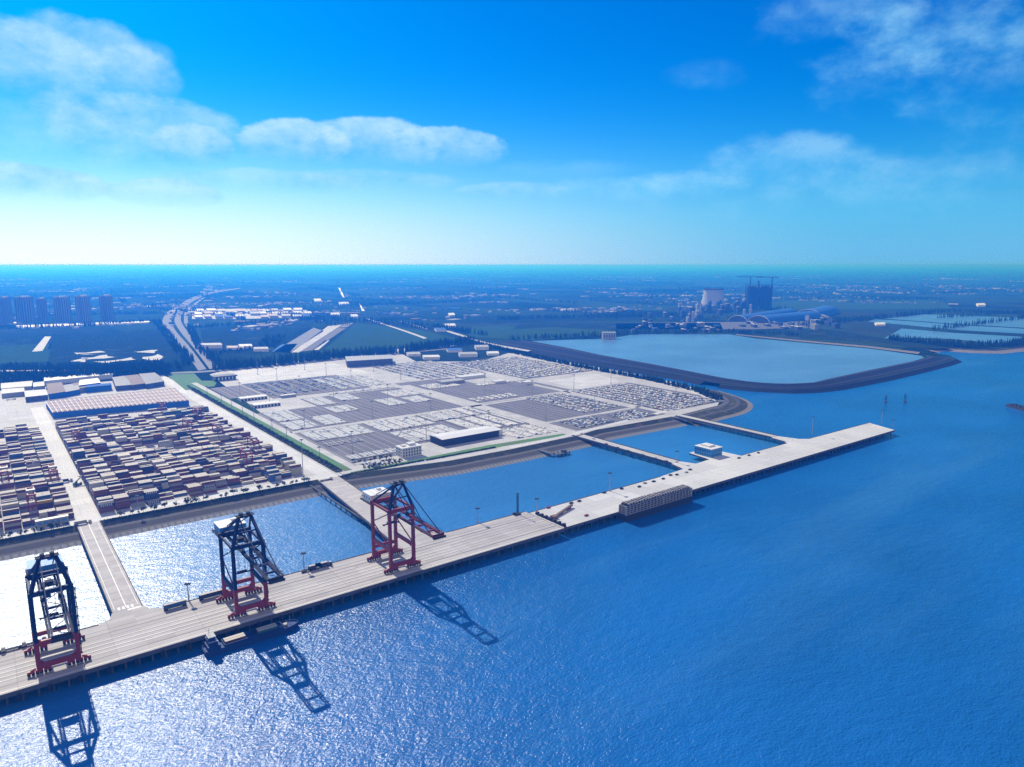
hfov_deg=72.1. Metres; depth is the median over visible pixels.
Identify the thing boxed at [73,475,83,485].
reach stacker
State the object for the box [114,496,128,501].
shipping container
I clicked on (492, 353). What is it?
outlying shed
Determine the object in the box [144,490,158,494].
shipping container
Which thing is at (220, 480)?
shipping container
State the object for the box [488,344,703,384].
canal slope
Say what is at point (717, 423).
bridge deck
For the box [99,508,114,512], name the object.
shipping container
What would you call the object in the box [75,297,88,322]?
window
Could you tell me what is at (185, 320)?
distant road
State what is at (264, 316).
factory shed
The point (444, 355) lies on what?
scrub field
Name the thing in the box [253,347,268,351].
outlying shed
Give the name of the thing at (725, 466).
pier deck
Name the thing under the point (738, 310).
plant building
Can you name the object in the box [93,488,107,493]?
shipping container
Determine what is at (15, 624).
basin water
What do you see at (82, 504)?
yard road
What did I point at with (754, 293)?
boiler house
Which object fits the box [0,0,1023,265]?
sky
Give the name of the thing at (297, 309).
factory shed
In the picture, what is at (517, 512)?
mooring tower
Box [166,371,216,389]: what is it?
lawn
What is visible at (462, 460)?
grass slope
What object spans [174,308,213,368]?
trunk road
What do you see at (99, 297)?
window
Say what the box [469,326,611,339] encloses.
green field
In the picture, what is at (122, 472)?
shipping container
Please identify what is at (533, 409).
parking lot
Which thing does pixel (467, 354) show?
outlying shed
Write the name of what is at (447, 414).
parked cars
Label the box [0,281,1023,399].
woods
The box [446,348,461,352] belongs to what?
outlying shed
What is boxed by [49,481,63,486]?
shipping container
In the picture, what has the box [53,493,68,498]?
shipping container
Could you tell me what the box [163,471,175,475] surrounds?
shipping container
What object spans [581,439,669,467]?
bridge piles
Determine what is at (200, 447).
stacked containers
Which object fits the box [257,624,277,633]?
shipping container
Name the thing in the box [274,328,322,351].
paved yard
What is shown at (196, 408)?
yard gantry crane
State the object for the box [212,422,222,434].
yard gantry crane
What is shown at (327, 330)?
paved yard
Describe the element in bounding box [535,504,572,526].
loading gangway
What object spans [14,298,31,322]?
window
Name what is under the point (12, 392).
pale shed
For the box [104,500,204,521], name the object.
hedge
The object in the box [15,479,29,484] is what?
shipping container
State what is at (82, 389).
brown shed
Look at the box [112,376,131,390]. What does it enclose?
navy shed
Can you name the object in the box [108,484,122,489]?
shipping container
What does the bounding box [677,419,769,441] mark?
bridge piles
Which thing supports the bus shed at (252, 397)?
on the terminal pavement at (429, 449)
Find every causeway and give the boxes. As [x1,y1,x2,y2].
[77,521,140,613]
[318,476,421,540]
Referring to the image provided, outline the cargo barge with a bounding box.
[202,615,298,657]
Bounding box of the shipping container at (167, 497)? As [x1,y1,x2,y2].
[159,495,173,499]
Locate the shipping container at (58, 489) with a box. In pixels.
[50,486,65,491]
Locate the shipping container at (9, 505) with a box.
[1,502,17,507]
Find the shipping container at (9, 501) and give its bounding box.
[1,499,16,503]
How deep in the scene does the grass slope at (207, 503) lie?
669.30 m
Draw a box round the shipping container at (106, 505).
[98,503,113,507]
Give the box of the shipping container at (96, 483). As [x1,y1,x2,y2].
[89,481,103,485]
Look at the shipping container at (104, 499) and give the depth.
649.98 m
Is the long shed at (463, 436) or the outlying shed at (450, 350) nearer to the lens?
the long shed at (463, 436)
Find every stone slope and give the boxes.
[0,534,80,554]
[105,486,324,533]
[348,421,681,484]
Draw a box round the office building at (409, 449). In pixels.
[396,441,421,457]
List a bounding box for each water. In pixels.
[0,350,1023,766]
[0,545,110,649]
[110,491,387,607]
[359,446,678,531]
[533,334,923,382]
[601,421,783,466]
[867,319,1023,333]
[886,314,1023,327]
[886,329,1022,343]
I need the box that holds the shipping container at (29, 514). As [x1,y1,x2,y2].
[21,512,37,517]
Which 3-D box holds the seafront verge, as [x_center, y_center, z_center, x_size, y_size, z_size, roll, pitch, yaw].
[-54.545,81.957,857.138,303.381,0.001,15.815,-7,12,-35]
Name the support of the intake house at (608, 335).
on the ground at (152, 277)
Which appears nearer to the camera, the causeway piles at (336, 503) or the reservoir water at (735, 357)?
the causeway piles at (336, 503)
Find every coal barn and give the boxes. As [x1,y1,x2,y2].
[728,308,795,321]
[747,311,821,323]
[798,305,839,315]
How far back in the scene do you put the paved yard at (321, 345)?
1967.81 m
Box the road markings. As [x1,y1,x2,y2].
[0,523,558,692]
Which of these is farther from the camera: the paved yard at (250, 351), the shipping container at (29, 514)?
the paved yard at (250, 351)
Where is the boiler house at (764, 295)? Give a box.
[757,284,772,308]
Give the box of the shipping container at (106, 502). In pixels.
[98,499,113,504]
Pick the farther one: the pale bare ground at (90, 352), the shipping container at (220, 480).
the pale bare ground at (90, 352)
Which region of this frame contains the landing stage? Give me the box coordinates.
[537,449,570,456]
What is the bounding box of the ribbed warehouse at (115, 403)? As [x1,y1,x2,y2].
[45,388,188,418]
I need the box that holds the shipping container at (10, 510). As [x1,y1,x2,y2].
[2,507,18,513]
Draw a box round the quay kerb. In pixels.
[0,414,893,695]
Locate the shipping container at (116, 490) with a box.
[109,488,123,493]
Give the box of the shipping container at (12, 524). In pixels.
[4,522,21,527]
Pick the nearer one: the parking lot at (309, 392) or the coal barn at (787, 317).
the parking lot at (309, 392)
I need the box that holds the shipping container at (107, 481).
[104,479,118,483]
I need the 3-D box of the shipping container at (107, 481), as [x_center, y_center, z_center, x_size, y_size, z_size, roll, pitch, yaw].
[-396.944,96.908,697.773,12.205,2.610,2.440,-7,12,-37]
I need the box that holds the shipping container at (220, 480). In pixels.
[215,478,225,482]
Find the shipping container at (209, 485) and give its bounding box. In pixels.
[203,483,215,487]
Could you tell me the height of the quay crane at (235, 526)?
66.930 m
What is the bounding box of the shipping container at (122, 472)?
[115,471,128,474]
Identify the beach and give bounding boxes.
[694,391,752,425]
[736,334,919,353]
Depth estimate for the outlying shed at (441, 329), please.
2383.32 m
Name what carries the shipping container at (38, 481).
on the stacked containers at (200, 447)
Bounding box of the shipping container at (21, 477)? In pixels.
[14,475,28,479]
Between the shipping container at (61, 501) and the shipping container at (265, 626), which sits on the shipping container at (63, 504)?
the shipping container at (61, 501)
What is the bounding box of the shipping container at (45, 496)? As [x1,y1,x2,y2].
[36,494,50,498]
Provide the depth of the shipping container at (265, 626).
443.39 m
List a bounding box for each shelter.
[280,393,295,397]
[436,378,464,384]
[455,373,485,378]
[491,379,505,383]
[521,380,532,384]
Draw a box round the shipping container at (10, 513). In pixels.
[2,511,19,516]
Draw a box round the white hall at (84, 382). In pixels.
[79,378,100,385]
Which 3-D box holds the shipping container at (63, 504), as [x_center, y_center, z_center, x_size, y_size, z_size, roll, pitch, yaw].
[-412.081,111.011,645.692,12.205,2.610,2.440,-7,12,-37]
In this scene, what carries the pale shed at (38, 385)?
on the yard pavement at (17, 410)
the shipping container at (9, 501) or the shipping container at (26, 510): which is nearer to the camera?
the shipping container at (26, 510)
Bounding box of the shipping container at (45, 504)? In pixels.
[37,502,52,506]
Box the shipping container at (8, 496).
[0,493,16,498]
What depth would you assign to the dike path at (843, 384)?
1336.19 m
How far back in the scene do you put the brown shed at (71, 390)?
1225.74 m
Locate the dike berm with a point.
(858, 385)
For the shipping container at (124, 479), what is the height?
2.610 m
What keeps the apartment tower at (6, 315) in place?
on the ground at (152, 277)
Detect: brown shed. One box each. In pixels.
[46,382,65,399]
[63,384,79,396]
[73,382,85,392]
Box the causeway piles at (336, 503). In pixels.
[310,485,381,536]
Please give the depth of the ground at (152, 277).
6184.96 m
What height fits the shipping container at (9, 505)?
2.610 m
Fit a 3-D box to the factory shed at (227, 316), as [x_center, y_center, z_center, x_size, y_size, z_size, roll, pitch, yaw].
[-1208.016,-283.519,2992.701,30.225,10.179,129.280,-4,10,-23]
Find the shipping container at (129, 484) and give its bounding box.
[123,482,136,486]
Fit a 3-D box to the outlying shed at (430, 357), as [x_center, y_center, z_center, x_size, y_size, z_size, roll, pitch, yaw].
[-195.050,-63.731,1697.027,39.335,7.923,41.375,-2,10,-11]
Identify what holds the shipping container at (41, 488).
on the stacked containers at (200, 447)
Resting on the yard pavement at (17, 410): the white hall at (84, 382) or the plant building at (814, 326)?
the white hall at (84, 382)
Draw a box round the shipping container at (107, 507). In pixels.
[99,505,113,510]
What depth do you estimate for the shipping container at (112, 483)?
690.34 m
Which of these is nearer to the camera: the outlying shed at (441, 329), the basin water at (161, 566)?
the basin water at (161, 566)
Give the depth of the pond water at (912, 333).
2247.76 m
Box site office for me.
[35,514,68,527]
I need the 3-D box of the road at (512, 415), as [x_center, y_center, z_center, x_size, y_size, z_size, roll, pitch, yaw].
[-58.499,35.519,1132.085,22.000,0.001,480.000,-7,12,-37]
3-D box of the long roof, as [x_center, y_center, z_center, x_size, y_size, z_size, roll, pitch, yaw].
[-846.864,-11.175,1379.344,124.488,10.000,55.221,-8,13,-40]
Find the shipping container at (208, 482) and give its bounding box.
[202,480,214,484]
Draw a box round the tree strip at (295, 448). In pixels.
[167,376,342,472]
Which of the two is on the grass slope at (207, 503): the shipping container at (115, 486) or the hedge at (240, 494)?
the hedge at (240, 494)
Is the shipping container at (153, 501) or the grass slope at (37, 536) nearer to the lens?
the grass slope at (37, 536)
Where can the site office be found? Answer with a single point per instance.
(44, 522)
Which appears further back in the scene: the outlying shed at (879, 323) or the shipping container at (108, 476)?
the outlying shed at (879, 323)
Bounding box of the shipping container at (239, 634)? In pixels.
[223,632,243,641]
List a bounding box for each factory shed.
[194,315,202,318]
[204,314,211,318]
[206,308,215,311]
[215,314,222,318]
[224,315,231,318]
[250,311,259,315]
[260,315,268,318]
[269,314,277,318]
[281,314,290,318]
[293,308,302,311]
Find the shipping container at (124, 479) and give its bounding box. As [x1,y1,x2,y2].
[119,477,130,481]
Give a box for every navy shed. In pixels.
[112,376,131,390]
[125,374,144,389]
[139,372,164,388]
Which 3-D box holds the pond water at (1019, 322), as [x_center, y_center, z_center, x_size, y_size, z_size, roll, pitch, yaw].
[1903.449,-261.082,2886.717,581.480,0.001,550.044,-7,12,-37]
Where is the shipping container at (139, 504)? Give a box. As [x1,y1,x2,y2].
[130,502,145,507]
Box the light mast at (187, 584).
[184,582,190,600]
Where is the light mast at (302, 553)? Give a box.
[300,552,305,569]
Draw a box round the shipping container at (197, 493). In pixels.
[190,491,203,496]
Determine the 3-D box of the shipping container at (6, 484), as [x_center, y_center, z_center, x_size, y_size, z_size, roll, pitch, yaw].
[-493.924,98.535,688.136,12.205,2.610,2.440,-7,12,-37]
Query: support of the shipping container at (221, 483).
on the stacked containers at (200, 447)
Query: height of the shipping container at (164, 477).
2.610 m
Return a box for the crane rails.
[0,515,553,687]
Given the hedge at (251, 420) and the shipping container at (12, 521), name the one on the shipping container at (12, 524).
the shipping container at (12, 521)
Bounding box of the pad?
[229,362,373,383]
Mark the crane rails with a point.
(254, 599)
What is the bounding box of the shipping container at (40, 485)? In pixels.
[32,482,47,487]
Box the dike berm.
[721,359,959,392]
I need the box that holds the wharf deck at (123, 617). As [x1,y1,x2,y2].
[0,512,563,699]
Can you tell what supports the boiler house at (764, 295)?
on the ground at (152, 277)
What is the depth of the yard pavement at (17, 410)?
1044.21 m
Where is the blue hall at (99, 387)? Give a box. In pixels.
[86,383,111,392]
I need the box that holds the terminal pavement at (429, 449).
[210,345,719,473]
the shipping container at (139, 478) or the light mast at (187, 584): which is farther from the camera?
the shipping container at (139, 478)
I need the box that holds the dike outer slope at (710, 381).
[493,343,951,388]
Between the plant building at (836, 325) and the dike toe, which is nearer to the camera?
the dike toe
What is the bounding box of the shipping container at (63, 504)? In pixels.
[55,502,70,506]
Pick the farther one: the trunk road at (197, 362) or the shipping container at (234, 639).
the trunk road at (197, 362)
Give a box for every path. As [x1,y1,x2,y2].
[0,532,78,549]
[0,539,81,556]
[104,485,321,528]
[107,490,325,534]
[346,420,677,480]
[354,423,683,485]
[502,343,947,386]
[673,391,728,417]
[683,389,739,420]
[720,356,955,389]
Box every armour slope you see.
[0,541,82,560]
[108,491,328,538]
[355,424,687,488]
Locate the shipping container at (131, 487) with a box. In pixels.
[124,485,137,489]
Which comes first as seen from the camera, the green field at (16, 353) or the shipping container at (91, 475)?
the shipping container at (91, 475)
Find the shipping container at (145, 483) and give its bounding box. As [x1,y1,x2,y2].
[139,481,152,485]
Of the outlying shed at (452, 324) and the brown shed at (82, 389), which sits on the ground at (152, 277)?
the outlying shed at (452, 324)
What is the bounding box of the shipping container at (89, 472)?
[83,470,96,474]
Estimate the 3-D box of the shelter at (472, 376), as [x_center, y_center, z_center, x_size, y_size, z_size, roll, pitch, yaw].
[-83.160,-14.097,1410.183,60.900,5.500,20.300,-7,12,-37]
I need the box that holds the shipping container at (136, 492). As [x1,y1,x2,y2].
[129,490,143,494]
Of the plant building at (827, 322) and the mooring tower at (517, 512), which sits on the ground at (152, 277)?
the plant building at (827, 322)
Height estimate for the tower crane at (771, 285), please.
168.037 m
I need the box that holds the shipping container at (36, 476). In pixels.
[29,474,43,477]
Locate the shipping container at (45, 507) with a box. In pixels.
[38,505,52,509]
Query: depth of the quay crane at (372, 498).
523.70 m
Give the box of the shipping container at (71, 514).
[58,512,73,515]
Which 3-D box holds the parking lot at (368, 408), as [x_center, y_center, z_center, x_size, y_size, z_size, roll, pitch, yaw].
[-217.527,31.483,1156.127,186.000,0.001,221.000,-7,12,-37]
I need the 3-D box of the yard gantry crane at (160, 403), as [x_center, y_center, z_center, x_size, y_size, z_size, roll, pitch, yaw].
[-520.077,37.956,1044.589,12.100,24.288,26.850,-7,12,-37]
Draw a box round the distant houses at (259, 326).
[0,275,1022,332]
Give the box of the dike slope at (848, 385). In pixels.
[719,359,958,391]
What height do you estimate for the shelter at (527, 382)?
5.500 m
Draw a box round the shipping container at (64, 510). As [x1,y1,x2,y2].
[56,508,72,513]
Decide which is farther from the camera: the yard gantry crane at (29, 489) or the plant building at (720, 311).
the plant building at (720, 311)
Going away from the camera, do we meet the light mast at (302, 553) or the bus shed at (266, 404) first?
the light mast at (302, 553)
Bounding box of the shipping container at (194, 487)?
[188,485,201,489]
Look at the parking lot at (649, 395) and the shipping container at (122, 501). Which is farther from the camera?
the parking lot at (649, 395)
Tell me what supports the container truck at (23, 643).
on the wharf deck at (123, 617)
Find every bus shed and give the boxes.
[237,394,266,401]
[250,401,280,407]
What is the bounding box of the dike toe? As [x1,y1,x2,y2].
[718,361,961,393]
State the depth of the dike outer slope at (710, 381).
1504.64 m
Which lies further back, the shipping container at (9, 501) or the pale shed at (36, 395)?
the pale shed at (36, 395)
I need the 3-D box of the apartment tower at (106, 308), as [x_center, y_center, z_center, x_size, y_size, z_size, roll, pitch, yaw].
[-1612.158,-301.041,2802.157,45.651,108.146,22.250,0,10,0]
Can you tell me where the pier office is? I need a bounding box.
[694,443,721,457]
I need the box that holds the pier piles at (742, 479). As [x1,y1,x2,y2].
[564,434,890,534]
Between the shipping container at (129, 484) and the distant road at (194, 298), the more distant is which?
the distant road at (194, 298)
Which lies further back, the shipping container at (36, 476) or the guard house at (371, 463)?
the guard house at (371, 463)
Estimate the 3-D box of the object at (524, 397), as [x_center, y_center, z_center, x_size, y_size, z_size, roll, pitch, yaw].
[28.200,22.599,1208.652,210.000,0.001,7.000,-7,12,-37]
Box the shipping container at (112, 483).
[106,481,119,485]
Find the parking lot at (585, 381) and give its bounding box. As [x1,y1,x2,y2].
[549,373,619,388]
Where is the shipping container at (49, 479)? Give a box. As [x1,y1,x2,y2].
[46,477,60,480]
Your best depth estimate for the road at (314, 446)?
956.22 m
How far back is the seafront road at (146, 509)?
657.09 m
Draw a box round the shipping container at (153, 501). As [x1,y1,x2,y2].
[146,499,160,504]
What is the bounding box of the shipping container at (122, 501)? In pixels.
[115,499,129,504]
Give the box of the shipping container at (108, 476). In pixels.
[101,474,115,478]
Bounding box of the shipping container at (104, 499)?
[97,497,111,502]
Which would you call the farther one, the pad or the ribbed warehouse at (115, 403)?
the pad
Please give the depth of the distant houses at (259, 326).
4414.66 m
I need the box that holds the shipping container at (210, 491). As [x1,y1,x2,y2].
[204,489,216,493]
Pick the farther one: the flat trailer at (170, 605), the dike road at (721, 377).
the dike road at (721, 377)
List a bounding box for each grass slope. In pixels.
[0,525,77,546]
[101,480,319,526]
[342,417,674,479]
[677,389,736,419]
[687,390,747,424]
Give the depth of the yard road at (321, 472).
942.40 m
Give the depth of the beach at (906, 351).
1993.36 m
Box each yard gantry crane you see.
[0,465,11,481]
[23,486,39,515]
[46,464,60,481]
[70,427,81,439]
[157,401,165,410]
[182,418,192,429]
[192,406,201,418]
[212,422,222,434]
[239,448,253,464]
[247,436,259,449]
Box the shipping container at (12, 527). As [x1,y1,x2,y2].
[4,525,21,530]
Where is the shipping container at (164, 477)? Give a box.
[152,476,165,480]
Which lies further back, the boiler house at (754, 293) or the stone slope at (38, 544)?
the boiler house at (754, 293)
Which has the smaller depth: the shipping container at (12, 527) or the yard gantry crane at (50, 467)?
the shipping container at (12, 527)
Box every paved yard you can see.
[32,336,50,351]
[192,309,306,318]
[209,348,262,353]
[272,344,295,351]
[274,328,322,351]
[292,325,340,351]
[301,323,352,351]
[314,340,329,349]
[513,323,723,331]
[616,321,807,328]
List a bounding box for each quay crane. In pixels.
[24,550,90,676]
[212,510,284,618]
[360,479,445,573]
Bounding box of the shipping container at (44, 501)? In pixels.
[37,499,52,503]
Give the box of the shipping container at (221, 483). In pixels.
[216,481,226,485]
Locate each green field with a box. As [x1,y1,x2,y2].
[0,344,49,363]
[48,331,163,348]
[321,323,456,351]
[461,313,659,322]
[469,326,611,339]
[769,298,951,309]
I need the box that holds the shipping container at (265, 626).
[256,623,275,632]
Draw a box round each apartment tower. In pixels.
[0,296,13,324]
[13,295,35,323]
[35,297,48,322]
[52,295,72,322]
[74,294,92,322]
[99,294,114,321]
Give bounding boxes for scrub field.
[0,329,178,373]
[200,322,317,349]
[403,345,507,360]
[800,329,950,348]
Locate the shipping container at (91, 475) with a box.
[84,473,97,478]
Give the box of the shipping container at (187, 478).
[181,476,193,480]
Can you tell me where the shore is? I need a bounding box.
[929,347,1023,353]
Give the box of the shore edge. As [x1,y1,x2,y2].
[926,345,1023,350]
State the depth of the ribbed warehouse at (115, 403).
1107.69 m
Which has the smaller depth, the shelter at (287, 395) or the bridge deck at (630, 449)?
the bridge deck at (630, 449)
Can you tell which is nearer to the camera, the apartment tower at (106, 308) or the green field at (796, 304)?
the apartment tower at (106, 308)
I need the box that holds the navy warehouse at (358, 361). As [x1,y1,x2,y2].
[345,355,392,366]
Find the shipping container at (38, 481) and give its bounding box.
[31,480,45,484]
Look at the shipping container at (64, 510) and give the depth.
629.00 m
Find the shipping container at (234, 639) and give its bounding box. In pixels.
[224,634,245,643]
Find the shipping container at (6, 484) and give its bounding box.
[0,482,13,486]
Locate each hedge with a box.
[0,525,72,540]
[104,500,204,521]
[210,480,310,500]
[234,410,276,433]
[279,435,341,470]
[343,459,423,474]
[426,446,495,460]
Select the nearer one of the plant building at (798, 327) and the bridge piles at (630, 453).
the bridge piles at (630, 453)
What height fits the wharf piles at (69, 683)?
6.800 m
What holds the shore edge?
on the shore
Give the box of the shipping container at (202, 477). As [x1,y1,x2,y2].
[196,475,208,479]
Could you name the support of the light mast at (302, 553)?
on the wharf deck at (123, 617)
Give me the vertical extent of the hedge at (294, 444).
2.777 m
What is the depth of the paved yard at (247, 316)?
3192.76 m
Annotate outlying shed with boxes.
[201,343,221,348]
[226,346,243,349]
[238,344,251,348]
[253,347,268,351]
[406,352,420,356]
[422,355,439,359]
[434,327,445,331]
[445,323,455,327]
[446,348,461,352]
[458,352,477,356]
[474,345,488,349]
[486,351,498,355]
[874,322,885,325]
[976,303,985,306]
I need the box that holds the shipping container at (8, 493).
[0,491,15,495]
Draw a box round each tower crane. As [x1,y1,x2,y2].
[738,275,761,308]
[757,276,778,306]
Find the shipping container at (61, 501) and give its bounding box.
[54,499,69,504]
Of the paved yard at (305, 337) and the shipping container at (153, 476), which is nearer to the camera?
the shipping container at (153, 476)
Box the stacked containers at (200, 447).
[0,405,301,527]
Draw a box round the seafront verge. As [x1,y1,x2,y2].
[350,434,565,472]
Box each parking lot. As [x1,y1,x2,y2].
[210,385,260,398]
[241,375,370,398]
[258,406,354,431]
[294,424,422,463]
[301,388,463,421]
[360,416,447,443]
[395,377,475,389]
[415,406,529,429]
[432,379,570,402]
[450,357,592,378]
[484,393,628,421]
[549,373,619,388]
[549,414,622,430]
[571,382,726,410]
[600,408,664,419]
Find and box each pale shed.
[1,381,32,390]
[1,388,24,397]
[24,389,47,401]
[33,381,44,389]
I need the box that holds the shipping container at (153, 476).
[147,474,160,478]
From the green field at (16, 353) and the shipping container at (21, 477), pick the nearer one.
the shipping container at (21, 477)
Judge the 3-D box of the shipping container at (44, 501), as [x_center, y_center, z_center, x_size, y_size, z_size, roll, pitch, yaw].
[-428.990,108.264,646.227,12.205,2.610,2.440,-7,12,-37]
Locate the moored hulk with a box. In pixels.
[1006,403,1023,410]
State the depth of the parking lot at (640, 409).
1079.24 m
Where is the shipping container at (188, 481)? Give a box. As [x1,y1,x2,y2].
[182,479,194,483]
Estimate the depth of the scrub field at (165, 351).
1857.29 m
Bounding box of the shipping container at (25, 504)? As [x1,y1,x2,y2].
[19,501,35,506]
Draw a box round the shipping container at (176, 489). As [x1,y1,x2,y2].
[170,487,182,491]
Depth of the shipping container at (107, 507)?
643.99 m
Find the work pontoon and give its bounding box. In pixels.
[618,484,691,521]
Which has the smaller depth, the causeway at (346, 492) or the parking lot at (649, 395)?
the causeway at (346, 492)
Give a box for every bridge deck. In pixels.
[575,434,679,463]
[677,415,775,437]
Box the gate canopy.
[210,373,236,380]
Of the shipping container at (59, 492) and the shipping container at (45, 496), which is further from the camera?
the shipping container at (59, 492)
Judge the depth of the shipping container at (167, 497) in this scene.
680.20 m
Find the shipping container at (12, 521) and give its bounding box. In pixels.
[4,518,20,524]
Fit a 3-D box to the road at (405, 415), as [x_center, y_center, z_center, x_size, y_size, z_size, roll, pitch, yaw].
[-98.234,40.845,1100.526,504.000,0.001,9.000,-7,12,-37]
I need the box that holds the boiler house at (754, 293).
[745,285,759,308]
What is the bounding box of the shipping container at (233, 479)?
[227,477,239,480]
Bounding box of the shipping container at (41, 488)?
[35,486,47,490]
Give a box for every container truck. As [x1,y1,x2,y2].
[0,641,25,653]
[19,635,46,647]
[61,478,72,481]
[74,519,91,524]
[308,563,325,570]
[318,561,332,568]
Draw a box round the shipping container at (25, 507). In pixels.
[20,505,36,509]
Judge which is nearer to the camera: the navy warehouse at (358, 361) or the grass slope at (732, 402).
the grass slope at (732, 402)
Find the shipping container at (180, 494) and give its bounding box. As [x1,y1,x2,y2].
[174,492,187,496]
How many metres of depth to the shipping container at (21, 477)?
710.44 m
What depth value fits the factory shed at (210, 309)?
3371.46 m
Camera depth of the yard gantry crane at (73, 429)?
866.27 m
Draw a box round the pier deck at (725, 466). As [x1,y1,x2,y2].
[530,423,894,529]
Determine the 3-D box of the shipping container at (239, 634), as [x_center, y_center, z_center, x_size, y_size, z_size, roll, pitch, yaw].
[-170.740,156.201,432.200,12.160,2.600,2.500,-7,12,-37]
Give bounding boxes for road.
[0,475,320,538]
[30,407,98,524]
[159,375,336,478]
[162,307,205,370]
[169,348,445,373]
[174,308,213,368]
[179,288,239,305]
[184,297,204,323]
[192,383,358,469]
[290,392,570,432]
[369,319,425,338]
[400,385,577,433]
[446,330,466,336]
[476,340,530,350]
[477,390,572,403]
[509,369,708,447]
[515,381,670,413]
[521,340,931,383]
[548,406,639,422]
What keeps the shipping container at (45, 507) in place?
on the stacked containers at (200, 447)
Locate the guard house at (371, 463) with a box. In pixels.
[369,461,380,466]
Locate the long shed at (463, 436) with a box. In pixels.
[430,426,498,446]
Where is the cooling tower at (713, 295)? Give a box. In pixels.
[701,288,724,304]
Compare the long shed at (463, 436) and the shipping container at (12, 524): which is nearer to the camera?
the shipping container at (12, 524)
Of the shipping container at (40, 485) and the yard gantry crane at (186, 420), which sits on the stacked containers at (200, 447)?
the shipping container at (40, 485)
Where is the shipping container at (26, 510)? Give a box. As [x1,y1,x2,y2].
[20,507,36,511]
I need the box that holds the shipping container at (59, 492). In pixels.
[51,490,66,495]
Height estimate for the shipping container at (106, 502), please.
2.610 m
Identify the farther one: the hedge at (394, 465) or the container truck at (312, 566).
the hedge at (394, 465)
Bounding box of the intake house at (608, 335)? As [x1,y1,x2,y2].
[602,332,615,338]
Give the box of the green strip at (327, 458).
[197,388,351,470]
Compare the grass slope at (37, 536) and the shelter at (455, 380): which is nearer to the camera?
the grass slope at (37, 536)
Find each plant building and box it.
[689,305,695,314]
[695,309,701,314]
[705,302,710,312]
[715,300,722,307]
[718,308,722,314]
[725,302,730,311]
[732,301,737,308]
[736,305,739,313]
[741,299,746,308]
[794,325,802,329]
[811,323,818,329]
[824,320,830,325]
[831,322,840,328]
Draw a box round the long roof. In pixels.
[44,373,112,384]
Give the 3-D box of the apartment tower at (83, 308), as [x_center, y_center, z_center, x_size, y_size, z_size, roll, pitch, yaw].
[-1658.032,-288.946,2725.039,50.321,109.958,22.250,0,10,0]
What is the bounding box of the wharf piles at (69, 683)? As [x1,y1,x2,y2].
[6,533,558,704]
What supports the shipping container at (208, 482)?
on the stacked containers at (200, 447)
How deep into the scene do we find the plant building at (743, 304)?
3639.45 m
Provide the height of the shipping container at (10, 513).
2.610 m
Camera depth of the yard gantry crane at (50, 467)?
704.17 m
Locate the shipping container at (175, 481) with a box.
[168,479,181,483]
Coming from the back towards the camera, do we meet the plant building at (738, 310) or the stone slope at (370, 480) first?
the plant building at (738, 310)
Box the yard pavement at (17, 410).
[0,376,341,532]
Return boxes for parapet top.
[345,417,666,474]
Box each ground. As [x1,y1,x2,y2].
[0,266,1023,475]
[76,351,102,354]
[82,355,111,359]
[95,357,134,362]
[135,350,156,352]
[142,354,162,359]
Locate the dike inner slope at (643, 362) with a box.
[528,341,927,379]
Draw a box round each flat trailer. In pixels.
[163,599,186,610]
[198,588,221,600]
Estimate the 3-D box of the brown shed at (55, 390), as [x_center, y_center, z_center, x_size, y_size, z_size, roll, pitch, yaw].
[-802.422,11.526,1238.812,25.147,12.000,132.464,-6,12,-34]
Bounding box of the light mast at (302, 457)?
[299,439,303,476]
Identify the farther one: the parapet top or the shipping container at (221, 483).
the parapet top
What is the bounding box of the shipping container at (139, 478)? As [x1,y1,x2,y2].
[133,476,146,480]
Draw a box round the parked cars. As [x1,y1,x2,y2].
[245,357,720,437]
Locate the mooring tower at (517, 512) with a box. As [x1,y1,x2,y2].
[512,493,520,515]
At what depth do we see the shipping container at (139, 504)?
660.31 m
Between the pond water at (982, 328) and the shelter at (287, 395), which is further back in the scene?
the pond water at (982, 328)
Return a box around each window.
[0,299,9,323]
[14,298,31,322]
[36,300,44,322]
[53,298,68,322]
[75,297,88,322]
[99,297,111,320]

